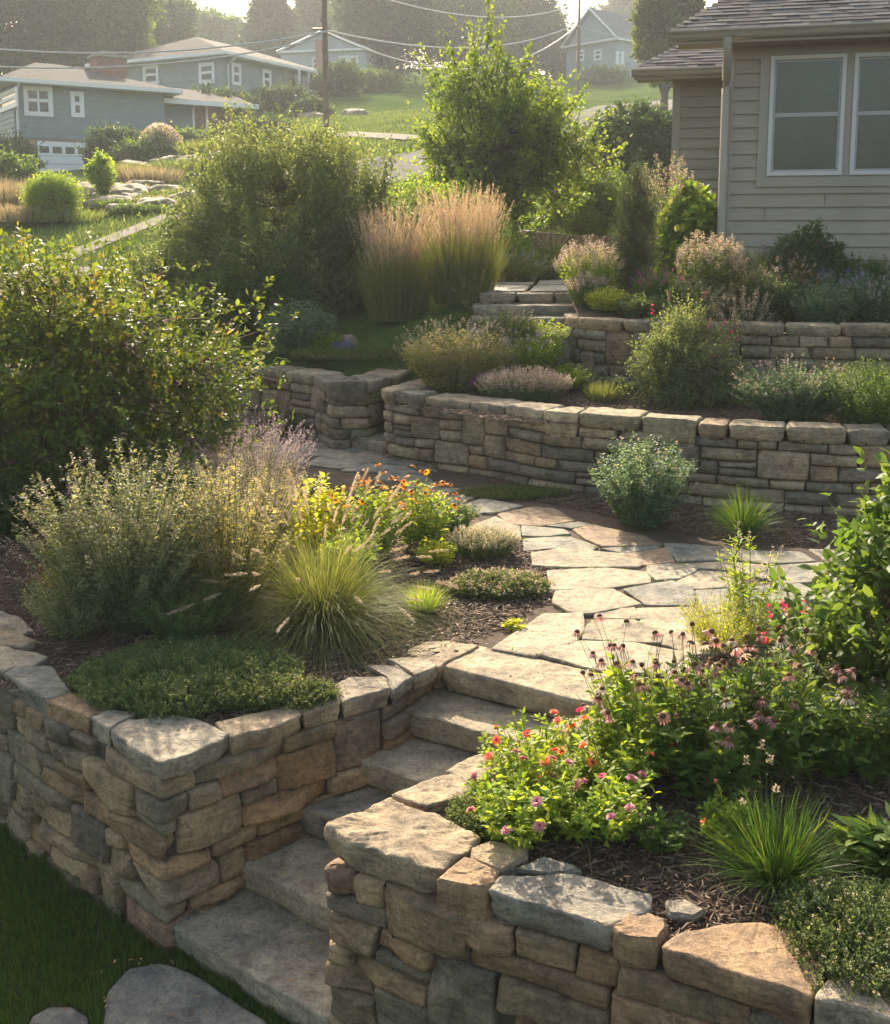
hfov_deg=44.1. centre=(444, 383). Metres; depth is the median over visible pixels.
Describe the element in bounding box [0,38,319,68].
power line
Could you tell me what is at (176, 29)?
broadleaf tree
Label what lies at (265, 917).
stone stair
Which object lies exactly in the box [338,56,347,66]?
window
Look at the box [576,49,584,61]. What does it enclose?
window
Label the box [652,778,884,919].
ornamental grass
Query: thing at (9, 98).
window
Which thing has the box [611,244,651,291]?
perennial mound
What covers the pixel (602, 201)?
lilac
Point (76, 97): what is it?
window
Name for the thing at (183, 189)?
creeping phlox
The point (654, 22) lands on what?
broadleaf tree
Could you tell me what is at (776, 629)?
penstemon
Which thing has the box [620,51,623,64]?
window
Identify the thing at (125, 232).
walkway
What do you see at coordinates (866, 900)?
creeping thyme
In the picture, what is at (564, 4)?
broadleaf tree
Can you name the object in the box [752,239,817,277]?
perennial mound
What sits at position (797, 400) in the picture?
catmint
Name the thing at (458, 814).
sedum
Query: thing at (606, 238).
retaining wall
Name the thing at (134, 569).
russian sage
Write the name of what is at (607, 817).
zinnia
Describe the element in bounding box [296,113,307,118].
rock
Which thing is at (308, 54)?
house
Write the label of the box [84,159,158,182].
meadow grass
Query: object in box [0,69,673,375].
hillside
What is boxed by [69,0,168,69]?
broadleaf tree
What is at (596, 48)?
house
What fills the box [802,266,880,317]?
perennial mound
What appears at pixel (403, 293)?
reed grass
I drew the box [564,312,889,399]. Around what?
retaining wall
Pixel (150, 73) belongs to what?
window
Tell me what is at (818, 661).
catmint
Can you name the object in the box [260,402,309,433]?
heather
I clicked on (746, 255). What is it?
perennial mound
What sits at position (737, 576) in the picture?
veronica
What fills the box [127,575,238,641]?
artemisia
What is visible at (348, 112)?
rock
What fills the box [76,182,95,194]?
rock
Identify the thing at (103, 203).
creeping phlox
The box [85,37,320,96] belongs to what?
house
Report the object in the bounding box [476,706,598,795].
zinnia
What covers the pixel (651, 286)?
perennial mound
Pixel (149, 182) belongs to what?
rock
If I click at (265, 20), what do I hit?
conifer tree
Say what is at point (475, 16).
power line
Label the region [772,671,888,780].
geranium
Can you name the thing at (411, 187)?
garden shrub
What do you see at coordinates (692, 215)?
hydrangea
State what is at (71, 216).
meadow grass
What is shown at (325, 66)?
utility pole
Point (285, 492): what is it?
seedhead grass
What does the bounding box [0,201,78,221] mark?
meadow grass
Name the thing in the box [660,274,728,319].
perennial mound
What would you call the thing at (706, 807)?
geranium
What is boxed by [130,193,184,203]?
creeping phlox
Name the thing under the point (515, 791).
zinnia
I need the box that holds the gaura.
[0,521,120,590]
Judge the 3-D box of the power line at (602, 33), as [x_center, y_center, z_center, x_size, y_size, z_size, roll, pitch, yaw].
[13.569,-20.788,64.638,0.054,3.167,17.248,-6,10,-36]
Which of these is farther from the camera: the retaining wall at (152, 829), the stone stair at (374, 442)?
the stone stair at (374, 442)
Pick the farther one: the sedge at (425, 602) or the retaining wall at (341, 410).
the retaining wall at (341, 410)
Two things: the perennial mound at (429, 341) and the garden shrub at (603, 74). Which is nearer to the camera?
the perennial mound at (429, 341)
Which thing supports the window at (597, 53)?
in the house at (596, 48)
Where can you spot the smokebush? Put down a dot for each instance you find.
(679, 185)
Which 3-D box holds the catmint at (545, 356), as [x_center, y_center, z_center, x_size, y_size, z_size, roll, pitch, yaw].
[0.929,-0.351,11.583,0.806,0.493,0.799,0,8,0]
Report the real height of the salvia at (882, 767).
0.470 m
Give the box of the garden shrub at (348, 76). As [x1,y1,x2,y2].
[308,51,368,96]
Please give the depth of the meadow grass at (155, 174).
31.01 m
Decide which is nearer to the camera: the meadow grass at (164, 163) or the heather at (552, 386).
the heather at (552, 386)
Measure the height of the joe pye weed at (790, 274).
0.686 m
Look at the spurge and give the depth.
12.12 m
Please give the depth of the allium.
3.85 m
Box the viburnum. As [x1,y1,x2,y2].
[764,446,889,742]
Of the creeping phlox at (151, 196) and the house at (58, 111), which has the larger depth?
the house at (58, 111)
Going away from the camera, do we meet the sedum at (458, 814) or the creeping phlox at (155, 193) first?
the sedum at (458, 814)
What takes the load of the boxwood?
on the terrace ground at (554, 364)
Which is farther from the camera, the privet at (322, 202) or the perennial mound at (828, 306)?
the privet at (322, 202)
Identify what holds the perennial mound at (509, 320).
on the terrace ground at (554, 364)
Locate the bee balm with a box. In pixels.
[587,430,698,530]
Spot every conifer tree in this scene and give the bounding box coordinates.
[233,0,307,58]
[292,0,335,37]
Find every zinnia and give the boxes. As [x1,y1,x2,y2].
[461,749,595,850]
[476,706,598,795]
[523,745,661,847]
[550,703,677,794]
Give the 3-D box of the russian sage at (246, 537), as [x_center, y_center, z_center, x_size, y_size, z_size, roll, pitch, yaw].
[-1.292,0.888,6.479,0.755,1.039,0.822,-7,11,-41]
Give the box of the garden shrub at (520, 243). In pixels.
[493,224,548,275]
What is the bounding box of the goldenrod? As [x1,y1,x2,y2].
[274,472,357,557]
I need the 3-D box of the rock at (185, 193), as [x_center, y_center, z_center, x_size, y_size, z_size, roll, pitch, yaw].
[-5.912,-4.405,26.159,1.318,0.437,0.957,-6,10,-35]
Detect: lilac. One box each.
[80,147,118,195]
[548,164,635,234]
[575,94,671,204]
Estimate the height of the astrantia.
0.286 m
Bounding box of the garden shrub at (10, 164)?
[0,143,40,187]
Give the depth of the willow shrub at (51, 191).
23.38 m
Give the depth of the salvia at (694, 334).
10.99 m
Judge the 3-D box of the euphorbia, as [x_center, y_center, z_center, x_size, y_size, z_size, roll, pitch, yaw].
[-0.613,1.091,7.000,0.484,0.492,0.496,0,8,0]
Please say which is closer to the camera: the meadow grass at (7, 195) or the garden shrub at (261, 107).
the meadow grass at (7, 195)
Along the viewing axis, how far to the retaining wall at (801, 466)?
9.46 m
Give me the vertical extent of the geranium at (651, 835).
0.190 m
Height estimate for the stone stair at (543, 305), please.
0.876 m
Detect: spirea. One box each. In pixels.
[0,221,298,519]
[0,374,83,504]
[103,442,245,531]
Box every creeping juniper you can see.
[61,629,306,724]
[289,341,407,362]
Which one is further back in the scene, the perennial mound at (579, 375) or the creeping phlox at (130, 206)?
the creeping phlox at (130, 206)
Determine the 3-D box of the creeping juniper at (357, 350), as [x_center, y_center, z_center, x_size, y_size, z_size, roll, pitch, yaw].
[-1.062,-0.402,12.949,1.612,0.202,1.269,0,8,0]
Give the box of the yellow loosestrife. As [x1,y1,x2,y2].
[411,536,456,568]
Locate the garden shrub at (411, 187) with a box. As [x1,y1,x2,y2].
[382,167,441,245]
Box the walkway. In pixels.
[36,211,182,265]
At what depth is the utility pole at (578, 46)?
71.58 m
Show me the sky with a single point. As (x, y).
(236, 6)
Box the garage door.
[37,141,87,171]
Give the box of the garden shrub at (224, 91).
[185,78,256,119]
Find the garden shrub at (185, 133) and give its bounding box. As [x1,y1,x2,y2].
[170,124,215,144]
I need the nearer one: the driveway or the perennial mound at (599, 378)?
the perennial mound at (599, 378)
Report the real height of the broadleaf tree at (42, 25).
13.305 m
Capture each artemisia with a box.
[11,556,119,641]
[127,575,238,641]
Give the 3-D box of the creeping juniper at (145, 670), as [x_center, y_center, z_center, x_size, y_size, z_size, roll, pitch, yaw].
[-1.331,1.472,5.574,1.164,0.260,1.024,-5,10,-34]
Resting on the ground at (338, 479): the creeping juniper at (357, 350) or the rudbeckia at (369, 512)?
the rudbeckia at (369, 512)
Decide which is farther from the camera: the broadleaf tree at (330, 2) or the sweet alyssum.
the broadleaf tree at (330, 2)
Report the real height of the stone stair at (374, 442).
0.628 m
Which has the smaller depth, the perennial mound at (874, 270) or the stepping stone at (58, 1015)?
the stepping stone at (58, 1015)
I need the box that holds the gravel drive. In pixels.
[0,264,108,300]
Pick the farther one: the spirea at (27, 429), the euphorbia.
the spirea at (27, 429)
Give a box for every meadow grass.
[0,174,34,208]
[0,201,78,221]
[11,206,106,221]
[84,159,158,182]
[116,164,187,182]
[148,156,220,176]
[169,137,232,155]
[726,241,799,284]
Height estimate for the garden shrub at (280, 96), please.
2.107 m
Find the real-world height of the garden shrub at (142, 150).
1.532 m
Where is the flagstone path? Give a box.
[234,442,854,679]
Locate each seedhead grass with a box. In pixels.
[189,427,316,566]
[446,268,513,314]
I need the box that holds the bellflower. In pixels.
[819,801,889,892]
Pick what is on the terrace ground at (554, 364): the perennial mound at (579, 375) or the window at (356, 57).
the perennial mound at (579, 375)
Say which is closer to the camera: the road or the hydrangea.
the hydrangea
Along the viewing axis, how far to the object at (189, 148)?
38.66 m
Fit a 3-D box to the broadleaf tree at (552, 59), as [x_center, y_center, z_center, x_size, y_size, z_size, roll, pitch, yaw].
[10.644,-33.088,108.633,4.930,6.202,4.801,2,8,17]
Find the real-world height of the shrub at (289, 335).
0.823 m
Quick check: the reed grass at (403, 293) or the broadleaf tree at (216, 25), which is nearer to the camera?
the reed grass at (403, 293)
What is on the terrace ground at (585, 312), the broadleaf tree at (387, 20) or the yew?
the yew
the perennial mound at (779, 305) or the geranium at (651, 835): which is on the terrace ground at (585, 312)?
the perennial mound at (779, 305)
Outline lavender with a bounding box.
[393,314,528,393]
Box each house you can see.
[0,50,258,171]
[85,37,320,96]
[276,31,379,83]
[560,8,643,78]
[631,0,889,274]
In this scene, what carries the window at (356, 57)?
in the house at (308, 54)
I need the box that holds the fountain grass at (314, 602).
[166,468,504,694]
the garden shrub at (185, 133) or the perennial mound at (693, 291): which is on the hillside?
the garden shrub at (185, 133)
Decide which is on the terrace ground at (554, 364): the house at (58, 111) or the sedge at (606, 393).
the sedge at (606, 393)
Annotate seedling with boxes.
[500,617,527,631]
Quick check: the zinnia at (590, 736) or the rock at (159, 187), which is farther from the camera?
the rock at (159, 187)
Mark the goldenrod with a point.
(316, 518)
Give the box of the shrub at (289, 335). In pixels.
[255,293,339,358]
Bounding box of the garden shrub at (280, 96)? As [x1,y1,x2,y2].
[247,79,316,110]
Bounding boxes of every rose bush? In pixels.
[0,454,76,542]
[614,287,757,411]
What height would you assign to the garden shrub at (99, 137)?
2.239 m
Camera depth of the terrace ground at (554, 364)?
10.81 m
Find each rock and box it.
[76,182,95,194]
[83,195,134,207]
[105,203,125,214]
[109,184,148,195]
[111,183,148,189]
[121,193,138,198]
[122,161,147,168]
[124,180,164,185]
[135,197,177,207]
[148,184,181,192]
[158,155,182,162]
[175,155,195,163]
[178,190,224,205]
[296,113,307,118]
[309,112,322,117]
[340,108,357,115]
[346,109,370,115]
[352,110,367,114]
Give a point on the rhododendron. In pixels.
(813, 247)
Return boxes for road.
[284,99,672,186]
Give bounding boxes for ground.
[0,429,889,983]
[372,352,423,397]
[442,337,889,441]
[572,286,888,332]
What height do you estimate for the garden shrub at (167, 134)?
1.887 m
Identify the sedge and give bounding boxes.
[399,580,455,614]
[581,378,629,403]
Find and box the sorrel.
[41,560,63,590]
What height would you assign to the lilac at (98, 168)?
1.342 m
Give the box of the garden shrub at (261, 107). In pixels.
[233,86,263,116]
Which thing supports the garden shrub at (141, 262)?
on the hillside
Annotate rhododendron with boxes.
[759,216,859,302]
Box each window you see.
[0,87,18,112]
[22,85,53,116]
[70,91,84,117]
[143,65,158,84]
[198,62,214,83]
[231,62,241,85]
[262,69,271,88]
[312,57,315,68]
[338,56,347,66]
[349,56,357,67]
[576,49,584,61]
[594,49,601,60]
[616,51,618,64]
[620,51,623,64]
[767,53,847,175]
[849,52,889,174]
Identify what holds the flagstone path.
on the ground at (338, 479)
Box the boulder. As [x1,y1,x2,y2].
[339,334,357,346]
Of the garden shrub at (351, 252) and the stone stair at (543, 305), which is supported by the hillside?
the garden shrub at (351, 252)
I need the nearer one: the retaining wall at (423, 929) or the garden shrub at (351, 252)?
the retaining wall at (423, 929)
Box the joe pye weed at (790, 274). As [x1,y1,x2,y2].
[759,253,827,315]
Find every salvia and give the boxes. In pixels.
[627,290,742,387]
[830,676,889,787]
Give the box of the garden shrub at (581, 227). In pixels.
[519,188,614,234]
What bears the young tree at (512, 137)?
on the hillside
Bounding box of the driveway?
[330,132,417,138]
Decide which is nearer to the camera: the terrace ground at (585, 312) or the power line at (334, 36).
the terrace ground at (585, 312)
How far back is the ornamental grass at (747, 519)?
8.25 m
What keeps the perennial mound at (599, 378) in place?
on the terrace ground at (554, 364)
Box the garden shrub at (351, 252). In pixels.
[313,210,400,306]
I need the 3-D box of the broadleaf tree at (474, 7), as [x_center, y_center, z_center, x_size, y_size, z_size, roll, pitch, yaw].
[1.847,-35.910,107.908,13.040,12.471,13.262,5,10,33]
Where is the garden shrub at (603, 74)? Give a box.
[580,59,629,84]
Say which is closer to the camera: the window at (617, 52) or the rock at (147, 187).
the rock at (147, 187)
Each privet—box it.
[136,86,437,314]
[383,163,524,278]
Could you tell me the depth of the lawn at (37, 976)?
4.83 m
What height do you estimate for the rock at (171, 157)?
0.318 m
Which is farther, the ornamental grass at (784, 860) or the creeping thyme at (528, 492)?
the creeping thyme at (528, 492)
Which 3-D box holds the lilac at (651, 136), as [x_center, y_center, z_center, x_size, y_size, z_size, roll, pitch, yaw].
[4.638,-5.576,26.465,3.076,2.719,2.704,0,8,0]
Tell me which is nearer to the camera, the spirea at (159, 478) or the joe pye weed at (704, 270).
the spirea at (159, 478)
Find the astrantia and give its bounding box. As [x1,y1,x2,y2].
[433,495,480,535]
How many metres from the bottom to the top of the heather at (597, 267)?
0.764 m
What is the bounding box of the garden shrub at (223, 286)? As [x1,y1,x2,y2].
[169,247,277,333]
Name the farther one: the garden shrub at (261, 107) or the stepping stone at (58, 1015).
the garden shrub at (261, 107)
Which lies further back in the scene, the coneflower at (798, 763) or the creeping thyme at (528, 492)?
the creeping thyme at (528, 492)
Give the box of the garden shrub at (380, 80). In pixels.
[349,61,416,92]
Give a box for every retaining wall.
[0,611,478,955]
[1,363,410,449]
[323,712,889,1023]
[381,379,889,515]
[511,229,657,259]
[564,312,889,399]
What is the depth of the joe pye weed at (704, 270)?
12.12 m
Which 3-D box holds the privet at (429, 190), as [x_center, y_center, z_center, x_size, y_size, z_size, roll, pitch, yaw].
[-0.004,-2.365,16.661,2.478,2.027,1.955,0,8,0]
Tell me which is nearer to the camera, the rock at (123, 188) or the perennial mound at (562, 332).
the perennial mound at (562, 332)
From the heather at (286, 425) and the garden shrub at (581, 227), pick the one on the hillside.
the garden shrub at (581, 227)
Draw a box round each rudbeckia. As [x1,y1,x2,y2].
[330,462,414,556]
[385,464,459,551]
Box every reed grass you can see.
[342,198,447,321]
[412,179,514,304]
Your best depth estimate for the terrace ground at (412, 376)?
12.51 m
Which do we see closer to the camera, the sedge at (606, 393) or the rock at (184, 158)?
the sedge at (606, 393)
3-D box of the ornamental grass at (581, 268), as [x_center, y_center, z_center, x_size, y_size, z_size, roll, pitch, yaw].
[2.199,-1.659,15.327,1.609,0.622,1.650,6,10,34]
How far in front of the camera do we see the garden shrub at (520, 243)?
17.18 m
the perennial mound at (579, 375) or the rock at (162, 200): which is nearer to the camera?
the perennial mound at (579, 375)
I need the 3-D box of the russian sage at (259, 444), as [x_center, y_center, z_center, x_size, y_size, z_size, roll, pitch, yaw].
[-1.555,0.607,8.937,1.066,0.912,0.734,0,8,0]
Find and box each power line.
[0,30,328,53]
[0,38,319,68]
[327,28,574,69]
[329,24,574,47]
[389,0,574,17]
[575,25,630,39]
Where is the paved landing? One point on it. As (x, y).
(549, 286)
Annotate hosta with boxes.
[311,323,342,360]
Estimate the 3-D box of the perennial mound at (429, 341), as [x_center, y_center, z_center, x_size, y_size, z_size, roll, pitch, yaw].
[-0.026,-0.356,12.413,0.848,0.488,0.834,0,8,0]
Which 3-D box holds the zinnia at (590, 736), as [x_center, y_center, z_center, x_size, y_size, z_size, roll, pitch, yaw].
[0.699,1.505,4.532,0.562,0.359,0.507,0,8,0]
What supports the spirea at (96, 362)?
on the ground at (338, 479)
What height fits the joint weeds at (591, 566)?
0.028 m
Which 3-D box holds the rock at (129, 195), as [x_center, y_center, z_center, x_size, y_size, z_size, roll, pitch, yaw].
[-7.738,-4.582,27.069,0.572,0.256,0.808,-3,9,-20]
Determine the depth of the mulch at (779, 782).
4.10 m
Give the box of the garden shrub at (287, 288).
[234,256,321,336]
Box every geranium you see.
[628,801,697,857]
[695,779,771,853]
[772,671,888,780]
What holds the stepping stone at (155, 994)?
on the lawn at (37, 976)
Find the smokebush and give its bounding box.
[622,151,703,281]
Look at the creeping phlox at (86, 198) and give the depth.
26.74 m
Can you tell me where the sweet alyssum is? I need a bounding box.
[444,522,521,560]
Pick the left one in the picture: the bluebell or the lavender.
the bluebell
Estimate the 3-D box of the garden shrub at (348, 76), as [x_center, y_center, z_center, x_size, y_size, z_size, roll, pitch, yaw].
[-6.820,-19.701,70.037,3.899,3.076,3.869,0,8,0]
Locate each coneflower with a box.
[572,613,664,709]
[577,637,714,775]
[637,621,795,804]
[709,623,857,786]
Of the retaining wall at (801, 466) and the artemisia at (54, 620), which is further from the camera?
the retaining wall at (801, 466)
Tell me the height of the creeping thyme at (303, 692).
0.171 m
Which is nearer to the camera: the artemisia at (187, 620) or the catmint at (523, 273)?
the artemisia at (187, 620)
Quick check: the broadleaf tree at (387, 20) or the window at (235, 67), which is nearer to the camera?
the window at (235, 67)
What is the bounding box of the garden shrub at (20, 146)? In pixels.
[0,126,47,171]
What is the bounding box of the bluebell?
[329,339,352,360]
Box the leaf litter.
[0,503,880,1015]
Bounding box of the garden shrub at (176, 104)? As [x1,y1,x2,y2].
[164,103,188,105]
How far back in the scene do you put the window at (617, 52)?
101.77 m
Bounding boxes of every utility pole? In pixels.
[313,0,328,135]
[576,0,580,100]
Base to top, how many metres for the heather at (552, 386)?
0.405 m
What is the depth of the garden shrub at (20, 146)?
44.75 m
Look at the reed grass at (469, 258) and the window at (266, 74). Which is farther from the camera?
the window at (266, 74)
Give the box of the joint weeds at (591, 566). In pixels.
[268,444,783,676]
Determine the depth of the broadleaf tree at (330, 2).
141.48 m
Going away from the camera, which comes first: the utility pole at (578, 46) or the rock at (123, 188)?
the rock at (123, 188)
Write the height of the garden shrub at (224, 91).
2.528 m
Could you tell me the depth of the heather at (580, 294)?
12.42 m
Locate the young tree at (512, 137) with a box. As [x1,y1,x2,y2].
[393,0,632,246]
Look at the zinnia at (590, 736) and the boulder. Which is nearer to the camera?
the zinnia at (590, 736)
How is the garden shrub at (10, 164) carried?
on the hillside
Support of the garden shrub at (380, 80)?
on the hillside
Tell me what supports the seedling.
on the ground at (338, 479)
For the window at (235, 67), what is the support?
in the house at (255, 70)
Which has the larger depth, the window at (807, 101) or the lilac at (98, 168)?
the lilac at (98, 168)
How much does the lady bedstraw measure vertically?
0.340 m
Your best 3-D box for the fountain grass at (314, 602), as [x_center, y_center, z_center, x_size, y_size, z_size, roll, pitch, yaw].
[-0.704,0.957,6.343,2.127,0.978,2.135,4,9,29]
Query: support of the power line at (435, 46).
attached to the utility pole at (325, 66)
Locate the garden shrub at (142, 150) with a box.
[107,130,169,164]
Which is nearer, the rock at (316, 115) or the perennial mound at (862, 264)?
the perennial mound at (862, 264)
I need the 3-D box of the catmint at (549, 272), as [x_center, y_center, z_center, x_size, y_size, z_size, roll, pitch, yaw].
[1.613,-1.699,16.216,0.791,0.439,0.828,0,8,0]
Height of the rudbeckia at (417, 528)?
0.636 m
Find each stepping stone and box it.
[30,1007,87,1023]
[104,964,266,1023]
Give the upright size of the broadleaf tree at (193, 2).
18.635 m
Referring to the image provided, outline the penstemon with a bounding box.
[759,590,826,669]
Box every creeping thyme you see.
[154,671,344,714]
[452,483,573,500]
[763,870,889,1015]
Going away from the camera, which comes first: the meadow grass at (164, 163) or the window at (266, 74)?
the meadow grass at (164, 163)
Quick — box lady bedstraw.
[671,586,770,651]
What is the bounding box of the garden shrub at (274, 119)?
[229,105,294,139]
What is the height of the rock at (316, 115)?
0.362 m
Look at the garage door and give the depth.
50.04 m
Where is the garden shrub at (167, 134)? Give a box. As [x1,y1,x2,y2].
[139,119,184,155]
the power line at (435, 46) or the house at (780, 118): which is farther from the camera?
the power line at (435, 46)
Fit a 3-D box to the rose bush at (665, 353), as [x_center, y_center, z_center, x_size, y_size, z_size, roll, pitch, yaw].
[2.409,-0.309,10.643,1.358,1.251,1.274,-6,10,-36]
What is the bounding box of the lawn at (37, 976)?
[0,829,289,1023]
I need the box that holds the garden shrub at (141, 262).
[113,219,222,304]
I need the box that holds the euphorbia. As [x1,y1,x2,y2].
[312,516,383,588]
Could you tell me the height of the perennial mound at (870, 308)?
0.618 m
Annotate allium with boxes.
[738,739,779,876]
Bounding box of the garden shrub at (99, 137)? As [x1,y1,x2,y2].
[72,117,141,166]
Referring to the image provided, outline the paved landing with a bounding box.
[483,276,570,293]
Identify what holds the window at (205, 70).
in the house at (255, 70)
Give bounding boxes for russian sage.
[8,437,242,633]
[161,448,296,624]
[187,404,317,512]
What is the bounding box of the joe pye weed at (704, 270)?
[674,229,751,311]
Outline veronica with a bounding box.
[716,521,790,644]
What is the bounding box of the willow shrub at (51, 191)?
[15,168,89,222]
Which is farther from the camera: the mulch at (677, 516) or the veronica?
the mulch at (677, 516)
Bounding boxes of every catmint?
[492,248,550,281]
[497,327,569,373]
[531,254,569,282]
[726,352,862,423]
[764,618,888,705]
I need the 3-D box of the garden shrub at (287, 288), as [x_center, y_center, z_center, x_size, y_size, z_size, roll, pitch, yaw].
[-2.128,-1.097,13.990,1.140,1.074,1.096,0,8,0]
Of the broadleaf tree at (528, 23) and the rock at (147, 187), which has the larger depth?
the broadleaf tree at (528, 23)
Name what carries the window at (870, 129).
in the house at (780, 118)
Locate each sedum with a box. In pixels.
[444,566,553,601]
[445,783,530,842]
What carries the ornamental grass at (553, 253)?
on the hillside
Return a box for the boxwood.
[805,347,889,425]
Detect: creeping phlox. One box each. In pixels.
[77,193,108,205]
[88,197,136,209]
[111,200,168,213]
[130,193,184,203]
[135,187,174,198]
[158,187,188,194]
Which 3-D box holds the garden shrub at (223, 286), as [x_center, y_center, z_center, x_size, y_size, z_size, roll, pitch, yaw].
[-2.806,-1.201,14.128,1.435,1.157,1.246,0,8,0]
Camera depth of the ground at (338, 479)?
6.30 m
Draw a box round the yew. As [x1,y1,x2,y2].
[608,148,666,296]
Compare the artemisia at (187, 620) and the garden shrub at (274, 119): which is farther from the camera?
the garden shrub at (274, 119)
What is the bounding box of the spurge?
[583,282,632,312]
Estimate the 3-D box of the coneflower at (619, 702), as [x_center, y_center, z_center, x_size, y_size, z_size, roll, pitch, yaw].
[0.878,1.373,4.702,0.628,0.577,0.634,0,8,0]
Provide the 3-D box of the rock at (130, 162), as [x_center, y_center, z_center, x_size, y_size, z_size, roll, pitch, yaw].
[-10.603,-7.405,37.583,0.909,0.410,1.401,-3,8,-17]
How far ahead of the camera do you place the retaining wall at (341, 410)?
11.98 m
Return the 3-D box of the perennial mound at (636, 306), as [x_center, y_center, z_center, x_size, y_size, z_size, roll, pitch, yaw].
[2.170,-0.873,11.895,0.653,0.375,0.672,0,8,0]
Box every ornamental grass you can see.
[529,225,593,270]
[551,246,612,284]
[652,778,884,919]
[688,482,799,542]
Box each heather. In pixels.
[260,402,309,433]
[474,364,574,402]
[552,234,625,299]
[563,269,608,307]
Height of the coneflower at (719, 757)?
0.728 m
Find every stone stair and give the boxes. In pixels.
[173,646,628,1023]
[355,431,386,454]
[466,291,576,369]
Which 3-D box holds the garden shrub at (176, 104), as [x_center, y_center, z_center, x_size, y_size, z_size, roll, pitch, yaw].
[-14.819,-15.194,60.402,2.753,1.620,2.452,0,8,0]
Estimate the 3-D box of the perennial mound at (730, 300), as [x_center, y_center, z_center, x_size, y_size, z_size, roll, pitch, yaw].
[3.342,-1.069,12.153,0.803,0.591,0.783,0,8,0]
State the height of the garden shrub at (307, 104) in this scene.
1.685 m
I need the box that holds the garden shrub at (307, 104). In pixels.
[286,89,340,116]
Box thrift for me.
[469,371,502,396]
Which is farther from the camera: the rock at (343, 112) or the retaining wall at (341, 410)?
the rock at (343, 112)
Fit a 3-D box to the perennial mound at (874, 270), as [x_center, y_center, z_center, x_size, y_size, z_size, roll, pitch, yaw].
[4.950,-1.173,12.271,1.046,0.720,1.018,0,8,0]
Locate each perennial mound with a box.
[410,334,458,364]
[471,303,540,345]
[506,313,570,352]
[536,360,596,390]
[579,372,627,391]
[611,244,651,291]
[616,287,669,319]
[627,262,694,308]
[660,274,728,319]
[698,236,753,291]
[712,260,781,313]
[732,265,817,321]
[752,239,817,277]
[781,278,864,323]
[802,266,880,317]
[816,249,889,285]
[837,267,889,322]
[845,249,889,299]
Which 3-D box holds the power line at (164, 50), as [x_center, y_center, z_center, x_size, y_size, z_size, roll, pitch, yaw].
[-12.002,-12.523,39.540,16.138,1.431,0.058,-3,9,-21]
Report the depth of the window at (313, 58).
93.99 m
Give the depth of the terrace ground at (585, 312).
12.13 m
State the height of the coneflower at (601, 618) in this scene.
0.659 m
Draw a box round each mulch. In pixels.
[488,475,862,547]
[491,627,889,982]
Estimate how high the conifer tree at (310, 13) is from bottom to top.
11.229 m
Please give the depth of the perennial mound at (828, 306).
11.43 m
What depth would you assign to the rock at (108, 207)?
24.25 m
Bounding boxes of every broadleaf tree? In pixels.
[0,0,147,75]
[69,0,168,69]
[141,0,201,45]
[174,0,203,10]
[179,2,245,47]
[327,0,345,35]
[327,0,452,84]
[411,0,531,78]
[436,2,568,73]
[499,0,574,77]
[527,17,568,78]
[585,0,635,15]
[626,0,708,119]
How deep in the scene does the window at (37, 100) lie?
49.25 m
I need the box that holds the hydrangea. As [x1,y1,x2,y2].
[649,175,717,280]

